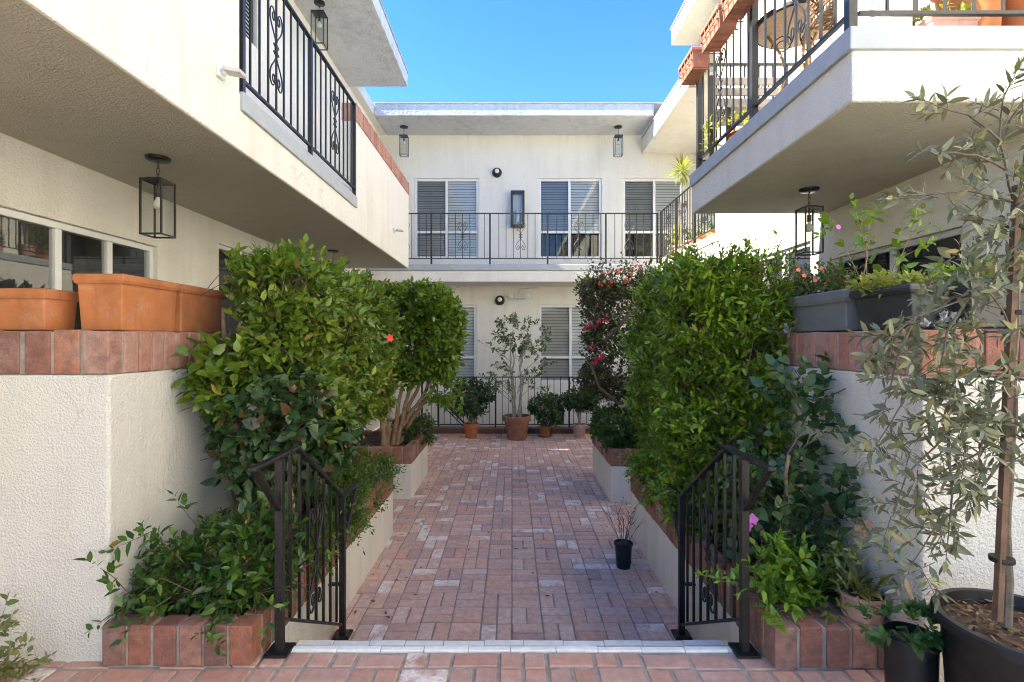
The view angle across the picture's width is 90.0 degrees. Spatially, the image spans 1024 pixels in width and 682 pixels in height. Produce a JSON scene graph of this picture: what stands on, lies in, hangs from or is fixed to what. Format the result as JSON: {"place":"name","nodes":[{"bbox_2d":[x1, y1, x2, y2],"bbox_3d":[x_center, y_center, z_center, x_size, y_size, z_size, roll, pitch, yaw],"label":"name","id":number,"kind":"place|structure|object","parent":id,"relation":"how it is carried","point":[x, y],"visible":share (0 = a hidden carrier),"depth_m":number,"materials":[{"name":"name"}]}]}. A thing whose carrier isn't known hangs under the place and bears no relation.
{"place":"outdoors","nodes":[
{"label":"outdoors","id":0,"kind":"place"},
{"bbox_2d":[0,651,884,681],"bbox_3d":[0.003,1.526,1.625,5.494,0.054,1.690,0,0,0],"label":"landing paving","id":1,"kind":"structure","parent":0,"point":[485,665],"depth_m":2.33,"materials":[{"name":"brick"}]},
{"bbox_2d":[0,592,57,681],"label":"weed","id":2,"kind":"object","parent":1,"relation":"on","point":[7,670],"visible":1,"depth_m":2.25,"materials":[{"name":"green plant"}]},
{"bbox_2d":[641,0,1023,408],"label":"apartment building","id":3,"kind":"structure","parent":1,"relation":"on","point":[834,123],"depth_m":3.58,"materials":[{"name":"paint"}]},
{"bbox_2d":[665,223,685,253],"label":"potted plant","id":4,"kind":"object","parent":3,"relation":"on","point":[674,236],"visible":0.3,"depth_m":10.46,"materials":[{"name":"green plant"}]},
{"bbox_2d":[663,153,694,252],"bbox_3d":[3.361,-2.671,10.145,0.686,2.083,0.734,0,0,0],"label":"potted dracaena","id":5,"kind":"object","parent":3,"relation":"on","point":[682,164],"visible":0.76,"depth_m":10.12,"materials":[{"name":"green plant"}]},
{"bbox_2d":[660,186,714,258],"bbox_3d":[3.140,-2.180,9.310,0.036,1.101,3.020,0,0,0],"label":"balcony railing","id":6,"kind":"object","parent":3,"relation":"on","point":[685,231],"visible":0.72,"depth_m":9.58,"materials":[{"name":"grey metal"}]},
{"bbox_2d":[685,228,696,246],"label":"potted plant","id":7,"kind":"object","parent":3,"relation":"on","point":[690,243],"visible":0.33,"depth_m":9.52,"materials":[{"name":"green plant"}]},
{"bbox_2d":[690,216,710,242],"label":"potted plant","id":8,"kind":"object","parent":3,"relation":"on","point":[700,238],"visible":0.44,"depth_m":9.05,"materials":[{"name":"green plant"}]},
{"bbox_2d":[699,214,714,236],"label":"potted plant","id":9,"kind":"object","parent":3,"relation":"on","point":[710,232],"visible":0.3,"depth_m":8.50,"materials":[{"name":"green plant"}]},
{"bbox_2d":[699,113,736,151],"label":"potted succulent","id":10,"kind":"object","parent":3,"relation":"on","point":[706,147],"visible":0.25,"depth_m":4.76,"materials":[{"name":"green plant"}]},
{"bbox_2d":[723,108,748,139],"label":"potted succulent","id":11,"kind":"object","parent":3,"relation":"on","point":[733,132],"visible":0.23,"depth_m":4.34,"materials":[{"name":"green plant"}]},
{"bbox_2d":[709,75,786,156],"bbox_3d":[2.250,-2.081,4.697,0.730,0.898,0.435,0,0,0],"label":"slatted bench","id":12,"kind":"object","parent":3,"relation":"on","point":[760,91],"visible":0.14,"depth_m":4.89,"materials":[{"name":"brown wood"}]},
{"bbox_2d":[703,63,804,161],"bbox_3d":[2.455,-2.206,4.950,1.230,0.950,0.036,0,0,0],"label":"balcony railing","id":13,"kind":"object","parent":3,"relation":"on","point":[744,65],"visible":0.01,"depth_m":4.94,"materials":[{"name":"grey metal"}]},
{"bbox_2d":[696,0,857,168],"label":"balcony railing","id":14,"kind":"object","parent":3,"relation":"on","point":[849,19],"visible":0.94,"depth_m":3.79,"materials":[{"name":"grey metal"}]},
{"bbox_2d":[678,46,709,86],"bbox_3d":[1.711,-2.579,4.820,0.187,0.221,0.375,0,0,0],"label":"hanging planter","id":15,"kind":"object","parent":14,"relation":"hanging from","point":[692,68],"visible":0.92,"depth_m":4.72,"materials":[{"name":"red ceramic"}]},
{"bbox_2d":[700,3,737,53],"bbox_3d":[1.711,-2.579,4.235,0.187,0.221,0.385,0,0,0],"label":"hanging planter","id":16,"kind":"object","parent":14,"relation":"hanging from","point":[716,32],"visible":0.83,"depth_m":4.19,"materials":[{"name":"red ceramic"}]},
{"bbox_2d":[721,0,759,21],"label":"hanging planter","id":17,"kind":"object","parent":14,"relation":"hanging from","point":[736,10],"visible":0.99,"depth_m":3.87,"materials":[{"name":"red ceramic"}]},
{"bbox_2d":[763,242,810,333],"bbox_3d":[3.470,-0.420,5.815,0.720,1.540,1.370,0,0,0],"label":"window","id":18,"kind":"structure","parent":3,"relation":"in","point":[802,260],"depth_m":6.50,"materials":[{"name":"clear glass"}]},
{"bbox_2d":[757,0,830,92],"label":"bistro table","id":19,"kind":"object","parent":3,"relation":"on","point":[779,29],"visible":0.41,"depth_m":3.79,"materials":[{"name":"wood"}]},
{"bbox_2d":[795,186,823,255],"bbox_3d":[2.450,-0.985,4.220,0.151,0.540,0.151,0,0,0],"label":"hanging lantern","id":20,"kind":"object","parent":3,"relation":"hanging from","point":[809,217],"visible":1,"depth_m":4.20,"materials":[{"name":"black metal"}]},
{"bbox_2d":[806,0,915,65],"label":"rattan chair","id":21,"kind":"object","parent":3,"relation":"on","point":[827,14],"visible":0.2,"depth_m":3.30,"materials":[{"name":"brown wicker"}]},
{"bbox_2d":[836,0,912,38],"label":"white planter","id":22,"kind":"object","parent":3,"relation":"on","point":[880,5],"visible":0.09,"depth_m":2.86,"materials":[{"name":"ceramic"}]},
{"bbox_2d":[833,227,962,329],"bbox_3d":[3.470,-0.170,4.235,0.720,1.540,1.770,0,0,0],"label":"window","id":23,"kind":"structure","parent":3,"relation":"in","point":[884,257],"depth_m":4.63,"materials":[{"name":"glass"}]},
{"bbox_2d":[921,0,934,7],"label":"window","id":24,"kind":"structure","parent":3,"relation":"in","point":[924,3],"depth_m":3.85,"materials":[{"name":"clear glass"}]},
{"bbox_2d":[858,0,1023,16],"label":"balcony railing","id":25,"kind":"object","parent":3,"relation":"on","point":[944,12],"visible":0.94,"depth_m":2.71,"materials":[{"name":"grey metal"}]},
{"bbox_2d":[912,0,980,25],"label":"planter box","id":26,"kind":"object","parent":3,"relation":"on","point":[950,21],"visible":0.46,"depth_m":2.82,"materials":[{"name":"pink ceramic"}]},
{"bbox_2d":[918,0,1001,25],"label":"potted dracaena","id":27,"kind":"object","parent":3,"relation":"on","point":[988,5],"visible":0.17,"depth_m":2.85,"materials":[{"name":"ceramic"}]},
{"bbox_2d":[1001,0,1023,25],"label":"potted dracaena","id":28,"kind":"object","parent":3,"relation":"on","point":[1013,5],"visible":0.15,"depth_m":2.90,"materials":[{"name":"ceramic"}]},
{"bbox_2d":[853,597,944,681],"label":"potted leafy shrub","id":29,"kind":"object","parent":1,"relation":"on","point":[912,652],"visible":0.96,"depth_m":1.91,"materials":[{"name":"green plant"}]},
{"bbox_2d":[838,53,1023,681],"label":"potted olive tree","id":30,"kind":"object","parent":1,"relation":"on","point":[983,633],"visible":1,"depth_m":1.65,"materials":[{"name":"green plant"}]},
{"bbox_2d":[328,426,696,639],"bbox_3d":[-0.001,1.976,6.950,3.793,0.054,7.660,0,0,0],"label":"courtyard paving","id":31,"kind":"structure","parent":0,"point":[466,622],"depth_m":4.59,"materials":[{"name":"red brick"}]},
{"bbox_2d":[0,330,313,662],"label":"patio wall","id":32,"kind":"structure","parent":31,"relation":"on","point":[102,445],"depth_m":2.40,"materials":[{"name":"paint"}]},
{"bbox_2d":[0,288,78,330],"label":"planter box","id":33,"kind":"object","parent":32,"relation":"on","point":[33,309],"visible":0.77,"depth_m":2.50,"materials":[{"name":"ceramic"}]},
{"bbox_2d":[72,274,180,331],"bbox_3d":[-2.065,-0.195,2.775,0.257,0.285,0.452,0,0,0],"label":"planter box","id":34,"kind":"object","parent":32,"relation":"on","point":[116,302],"visible":0.94,"depth_m":2.59,"materials":[{"name":"ceramic"}]},
{"bbox_2d":[173,284,225,332],"bbox_3d":[-2.065,-0.195,3.240,0.257,0.285,0.462,0,0,0],"label":"planter box","id":35,"kind":"object","parent":32,"relation":"on","point":[194,310],"visible":0.6,"depth_m":3.18,"materials":[{"name":"ceramic"}]},
{"bbox_2d":[102,472,392,666],"bbox_3d":[-1.542,1.654,3.776,0.693,0.692,2.843,0,0,0],"label":"raised planter","id":36,"kind":"object","parent":31,"relation":"on","point":[166,641],"visible":0.34,"depth_m":2.39,"materials":[{"name":"brick"}]},
{"bbox_2d":[72,485,313,656],"bbox_3d":[-1.503,1.100,2.589,0.916,0.729,0.688,0,0,0],"label":"jasmine shrub","id":37,"kind":"object","parent":36,"relation":"in","point":[229,570],"visible":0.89,"depth_m":2.48,"materials":[{"name":"green plant"}]},
{"bbox_2d":[171,328,366,541],"bbox_3d":[-1.396,0.662,3.107,1.135,1.482,0.764,0,0,-35],"label":"broadleaf shrub","id":38,"kind":"object","parent":36,"relation":"on","point":[305,431],"visible":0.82,"depth_m":2.88,"materials":[{"name":"green plant"}]},
{"bbox_2d":[197,233,404,521],"bbox_3d":[-1.436,0.367,3.983,0.936,2.072,2.529,0,0,0],"label":"hibiscus hedge","id":39,"kind":"object","parent":36,"relation":"on","point":[340,331],"visible":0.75,"depth_m":3.16,"materials":[{"name":"green plant"}]},
{"bbox_2d":[198,443,405,584],"bbox_3d":[-1.524,1.251,4.067,1.004,0.662,2.457,0,0,0],"label":"ground cover","id":40,"kind":"object","parent":36,"relation":"in","point":[373,468],"visible":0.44,"depth_m":3.91,"materials":[{"name":"green plant"}]},
{"bbox_2d":[248,445,358,658],"bbox_3d":[-1.135,1.245,2.950,0.140,1.407,1.498,0,0,0],"label":"stair railing","id":41,"kind":"object","parent":31,"relation":"on","point":[280,648],"visible":0.99,"depth_m":2.81,"materials":[{"name":"brown metal"}]},
{"bbox_2d":[344,430,427,499],"bbox_3d":[-1.919,1.656,6.940,1.367,0.688,1.260,0,0,0],"label":"raised planter","id":42,"kind":"object","parent":31,"relation":"on","point":[413,456],"visible":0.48,"depth_m":6.41,"materials":[{"name":"paint"}]},
{"bbox_2d":[391,406,436,445],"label":"ground cover","id":43,"kind":"object","parent":42,"relation":"in","point":[421,424],"visible":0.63,"depth_m":7.02,"materials":[{"name":"green plant"}]},
{"bbox_2d":[373,276,470,446],"bbox_3d":[-1.335,0.288,6.920,1.595,2.302,1.426,0,0,0],"label":"multi stemmed tree","id":44,"kind":"object","parent":42,"relation":"in","point":[434,314],"visible":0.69,"depth_m":6.53,"materials":[{"name":"green plant"}]},
{"bbox_2d":[438,400,464,426],"bbox_3d":[-1.287,1.590,11.300,0.696,0.720,0.030,0,0,0],"label":"basement handrail","id":45,"kind":"object","parent":31,"relation":"on","point":[460,419],"visible":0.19,"depth_m":11.29,"materials":[{"name":"black metal"}]},
{"bbox_2d":[448,376,497,437],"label":"potted plant","id":46,"kind":"object","parent":31,"relation":"on","point":[473,409],"visible":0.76,"depth_m":10.22,"materials":[{"name":"green plant"}]},
{"bbox_2d":[296,640,681,650],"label":"steps","id":47,"kind":"structure","parent":31,"relation":"on","point":[510,648],"depth_m":3.09,"materials":[{"name":"grey concrete"}]},
{"bbox_2d":[291,640,732,652],"bbox_3d":[0.005,1.627,2.648,2.350,0.266,0.340,0,0,0],"label":"step nosing","id":48,"kind":"object","parent":47,"relation":"on","point":[527,646],"visible":0.49,"depth_m":2.50,"materials":[{"name":"white paint"}]},
{"bbox_2d":[354,441,657,617],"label":"fallen leaves","id":49,"kind":"object","parent":31,"relation":"on","point":[468,549],"visible":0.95,"depth_m":5.19,"materials":[{"name":"brown plant"}]},
{"bbox_2d":[432,427,591,433],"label":"kerb","id":50,"kind":"structure","parent":31,"relation":"on","point":[494,430],"depth_m":10.79,"materials":[{"name":"brick"}]},
{"bbox_2d":[421,377,599,427],"bbox_3d":[0.000,1.304,10.930,4.000,1.091,0.036,0,0,0],"label":"railing","id":51,"kind":"object","parent":50,"relation":"on","point":[568,424],"visible":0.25,"depth_m":10.92,"materials":[{"name":"black metal"}]},
{"bbox_2d":[477,311,557,440],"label":"potted plant","id":52,"kind":"object","parent":31,"relation":"on","point":[516,425],"visible":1,"depth_m":10.11,"materials":[{"name":"green plant"}]},
{"bbox_2d":[524,390,564,437],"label":"potted plant","id":53,"kind":"object","parent":31,"relation":"on","point":[554,415],"visible":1,"depth_m":10.31,"materials":[{"name":"green plant"}]},
{"bbox_2d":[559,386,599,437],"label":"potted plant","id":54,"kind":"object","parent":31,"relation":"on","point":[582,404],"visible":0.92,"depth_m":10.31,"materials":[{"name":"green plant"}]},
{"bbox_2d":[592,430,642,501],"bbox_3d":[1.896,1.656,6.914,1.411,0.688,1.428,0,0,0],"label":"raised planter","id":55,"kind":"object","parent":31,"relation":"on","point":[609,469],"visible":0.24,"depth_m":6.21,"materials":[{"name":"paint"}]},
{"bbox_2d":[560,252,670,413],"bbox_3d":[1.596,0.109,7.093,1.652,2.585,1.624,0,0,-8],"label":"bougainvillea","id":56,"kind":"object","parent":55,"relation":"on","point":[608,291],"visible":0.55,"depth_m":6.78,"materials":[{"name":"green plant"}]},
{"bbox_2d":[587,402,644,452],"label":"hedge","id":57,"kind":"object","parent":55,"relation":"in","point":[608,428],"visible":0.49,"depth_m":6.45,"materials":[{"name":"green plant"}]},
{"bbox_2d":[601,497,644,569],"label":"potted twigs","id":58,"kind":"object","parent":31,"relation":"on","point":[623,549],"visible":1,"depth_m":4.37,"materials":[{"name":"black plastic"}]},
{"bbox_2d":[665,445,775,658],"bbox_3d":[1.135,1.245,2.950,0.140,1.407,1.498,0,0,0],"label":"stair railing","id":59,"kind":"object","parent":31,"relation":"on","point":[743,648],"visible":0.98,"depth_m":2.81,"materials":[{"name":"black metal"}]},
{"bbox_2d":[631,475,890,669],"bbox_3d":[1.488,1.654,3.766,0.585,0.692,2.863,0,0,0],"label":"raised planter","id":60,"kind":"object","parent":31,"relation":"on","point":[813,641],"visible":0.3,"depth_m":2.53,"materials":[{"name":"brick"}]},
{"bbox_2d":[615,230,832,544],"bbox_3d":[1.627,0.424,4.203,1.450,2.458,2.384,0,0,0],"label":"green hedge","id":61,"kind":"object","parent":60,"relation":"on","point":[705,309],"visible":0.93,"depth_m":3.47,"materials":[{"name":"green plant"}]},
{"bbox_2d":[710,437,798,576],"bbox_3d":[1.356,0.979,2.879,0.482,0.871,0.550,0,0,0],"label":"pelargonium","id":62,"kind":"object","parent":60,"relation":"on","point":[777,474],"visible":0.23,"depth_m":2.79,"materials":[{"name":"green plant"}]},
{"bbox_2d":[693,525,859,635],"bbox_3d":[1.237,1.131,2.474,0.739,0.547,0.456,0,0,-16],"label":"lime shrub","id":63,"kind":"object","parent":60,"relation":"on","point":[772,570],"visible":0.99,"depth_m":2.48,"materials":[{"name":"green plant"}]},
{"bbox_2d":[718,345,867,561],"bbox_3d":[1.465,0.724,2.750,0.734,1.407,0.577,0,0,0],"label":"rose bush","id":64,"kind":"object","parent":60,"relation":"on","point":[791,487],"visible":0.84,"depth_m":2.75,"materials":[{"name":"green plant"}]},
{"bbox_2d":[750,495,851,595],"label":"ferny shrub","id":65,"kind":"object","parent":60,"relation":"on","point":[801,528],"visible":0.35,"depth_m":2.68,"materials":[{"name":"green plant"}]},
{"bbox_2d":[730,547,874,602],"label":"strap leaf plant","id":66,"kind":"object","parent":60,"relation":"on","point":[824,584],"visible":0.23,"depth_m":2.56,"materials":[{"name":"plant"}]},
{"bbox_2d":[810,516,906,624],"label":"potted plant","id":67,"kind":"object","parent":60,"relation":"on","point":[847,593],"visible":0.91,"depth_m":2.39,"materials":[{"name":"green plant"}]},
{"bbox_2d":[693,329,1023,681],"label":"patio wall","id":68,"kind":"structure","parent":31,"relation":"on","point":[967,571],"depth_m":2.37,"materials":[{"name":"paint"}]},
{"bbox_2d":[784,193,940,331],"bbox_3d":[1.941,-0.437,2.951,0.574,0.762,0.874,0,0,-19],"label":"planter box","id":69,"kind":"object","parent":68,"relation":"on","point":[831,307],"visible":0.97,"depth_m":2.86,"materials":[{"name":"grey plastic"}]},
{"bbox_2d":[846,265,965,329],"bbox_3d":[1.930,-0.212,2.529,0.392,0.308,0.467,0,0,0],"label":"planter box","id":70,"kind":"object","parent":68,"relation":"on","point":[883,300],"visible":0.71,"depth_m":2.48,"materials":[{"name":"grey plastic"}]},
{"bbox_2d":[919,310,961,327],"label":"silver succulent","id":71,"kind":"object","parent":68,"relation":"on","point":[943,316],"visible":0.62,"depth_m":2.28,"materials":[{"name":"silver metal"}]},
{"bbox_2d":[925,254,1023,328],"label":"planter box","id":72,"kind":"object","parent":68,"relation":"on","point":[986,315],"visible":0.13,"depth_m":2.25,"materials":[{"name":"grey plastic"}]},
{"bbox_2d":[364,0,702,102],"label":"sky","id":73,"kind":"structure","parent":0,"point":[451,50],"materials":[{"name":"blue"}]},
{"label":"ground","id":74,"kind":"structure","parent":0,"visible":0},
{"bbox_2d":[0,0,408,430],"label":"apartment building","id":75,"kind":"structure","parent":74,"relation":"on","point":[99,99],"depth_m":3.84,"materials":[{"name":"paint"}]},
{"bbox_2d":[0,207,153,329],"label":"window","id":76,"kind":"structure","parent":75,"relation":"in","point":[36,252],"depth_m":4.08,"materials":[{"name":"clear glass"}]},
{"bbox_2d":[139,153,175,238],"bbox_3d":[-2.420,-0.985,3.500,0.151,0.540,0.151,0,0,0],"label":"hanging lantern","id":77,"kind":"object","parent":75,"relation":"hanging from","point":[158,181],"visible":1,"depth_m":3.47,"materials":[{"name":"black metal"}]},
{"bbox_2d":[216,64,246,80],"bbox_3d":[-1.714,-1.640,3.130,0.150,0.070,0.085,0,0,0],"label":"floodlight","id":78,"kind":"object","parent":75,"relation":"attached to","point":[222,72],"visible":1,"depth_m":3.11,"materials":[{"name":"metal"}]},
{"bbox_2d":[219,245,259,333],"bbox_3d":[-3.470,-0.390,6.065,0.720,1.580,1.670,0,0,0],"label":"window","id":79,"kind":"structure","parent":75,"relation":"in","point":[231,324],"depth_m":6.87,"materials":[{"name":"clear glass"}]},
{"bbox_2d":[246,0,257,48],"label":"window","id":80,"kind":"structure","parent":75,"relation":"in","point":[254,2],"depth_m":6.24,"materials":[{"name":"metal"}]},
{"bbox_2d":[239,0,355,195],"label":"balcony railing","id":81,"kind":"object","parent":75,"relation":"on","point":[244,84],"visible":1,"depth_m":4.30,"materials":[{"name":"black metal"}]},
{"bbox_2d":[311,0,327,50],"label":"hanging lantern","id":82,"kind":"object","parent":75,"relation":"hanging from","point":[319,15],"visible":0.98,"depth_m":7.25,"materials":[{"name":"black metal"}]},
{"bbox_2d":[327,250,338,275],"bbox_3d":[-2.480,-0.985,7.100,0.151,0.540,0.151,0,0,0],"label":"hanging lantern","id":83,"kind":"object","parent":75,"relation":"hanging from","point":[333,251],"visible":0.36,"depth_m":7.07,"materials":[{"name":"black metal"}]},
{"bbox_2d":[393,228,403,232],"bbox_3d":[-1.714,-1.670,7.750,0.150,0.070,0.085,0,0,0],"label":"floodlight","id":84,"kind":"object","parent":75,"relation":"attached to","point":[396,230],"visible":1,"depth_m":7.72,"materials":[{"name":"metal"}]},
{"bbox_2d":[367,102,700,426],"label":"apartment building","id":85,"kind":"structure","parent":74,"relation":"on","point":[552,157],"depth_m":11.95,"materials":[{"name":"paint"}]},
{"bbox_2d":[399,125,408,156],"bbox_3d":[-2.420,-4.475,11.470,0.181,0.650,0.181,0,0,0],"label":"hanging lantern","id":86,"kind":"object","parent":85,"relation":"hanging from","point":[403,136],"visible":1,"depth_m":11.45,"materials":[{"name":"black metal"}]},
{"bbox_2d":[413,305,476,382],"bbox_3d":[-1.560,0.065,12.250,1.780,2.110,0.720,0,0,0],"label":"window","id":87,"kind":"structure","parent":85,"relation":"in","point":[470,352],"depth_m":11.97,"materials":[{"name":"white glass"}]},
{"bbox_2d":[415,179,478,257],"bbox_3d":[-1.528,-2.860,12.340,1.805,2.180,0.720,0,0,0],"label":"window","id":88,"kind":"structure","parent":85,"relation":"in","point":[431,195],"depth_m":12.06,"materials":[{"name":"clear glass"}]},
{"bbox_2d":[492,168,501,177],"bbox_3d":[-0.350,-3.920,11.878,0.230,0.230,0.140,0,0,0],"label":"porch light","id":89,"kind":"object","parent":85,"relation":"attached to","point":[496,172],"visible":1,"depth_m":11.86,"materials":[{"name":"brown metal"}]},
{"bbox_2d":[495,295,504,304],"bbox_3d":[-0.280,-0.940,11.788,0.230,0.230,0.140,0,0,0],"label":"porch light","id":90,"kind":"object","parent":85,"relation":"attached to","point":[499,299],"visible":1,"depth_m":11.77,"materials":[{"name":"brown metal"}]},
{"bbox_2d":[511,190,524,227],"bbox_3d":[0.130,-3.050,11.869,0.320,0.840,0.158,0,0,0],"label":"wall sconce","id":91,"kind":"object","parent":85,"relation":"attached to","point":[517,201],"depth_m":11.83,"materials":[{"name":"black metal"}]},
{"bbox_2d":[509,287,537,298],"bbox_3d":[0.263,-1.105,11.812,0.676,0.270,0.095,0,0,0],"label":"emergency light","id":92,"kind":"object","parent":85,"relation":"attached to","point":[518,296],"visible":1,"depth_m":11.77,"materials":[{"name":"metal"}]},
{"bbox_2d":[409,213,657,263],"bbox_3d":[0.260,-2.180,10.920,5.720,1.101,0.036,0,0,0],"label":"balcony railing","id":93,"kind":"object","parent":85,"relation":"on","point":[548,258],"visible":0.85,"depth_m":10.91,"materials":[{"name":"grey metal"}]},
{"bbox_2d":[539,179,601,257],"bbox_3d":[1.360,-2.860,12.340,1.780,2.180,0.720,0,0,0],"label":"window","id":94,"kind":"structure","parent":85,"relation":"in","point":[555,195],"depth_m":12.06,"materials":[{"name":"clear glass"}]},
{"bbox_2d":[539,305,601,382],"bbox_3d":[1.360,0.065,12.250,1.780,2.110,0.720,0,0,0],"label":"window","id":95,"kind":"structure","parent":85,"relation":"in","point":[563,320],"depth_m":11.98,"materials":[{"name":"white glass"}]},
{"bbox_2d":[613,125,622,156],"bbox_3d":[2.380,-4.475,11.470,0.181,0.650,0.181,0,0,0],"label":"hanging lantern","id":96,"kind":"object","parent":85,"relation":"hanging from","point":[618,135],"visible":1,"depth_m":11.46,"materials":[{"name":"black metal"}]},
{"bbox_2d":[623,179,685,258],"bbox_3d":[3.330,-2.860,12.340,1.780,2.180,0.720,0,0,0],"label":"window","id":97,"kind":"structure","parent":85,"relation":"in","point":[639,195],"depth_m":12.06,"materials":[{"name":"white glass"}]}
]}

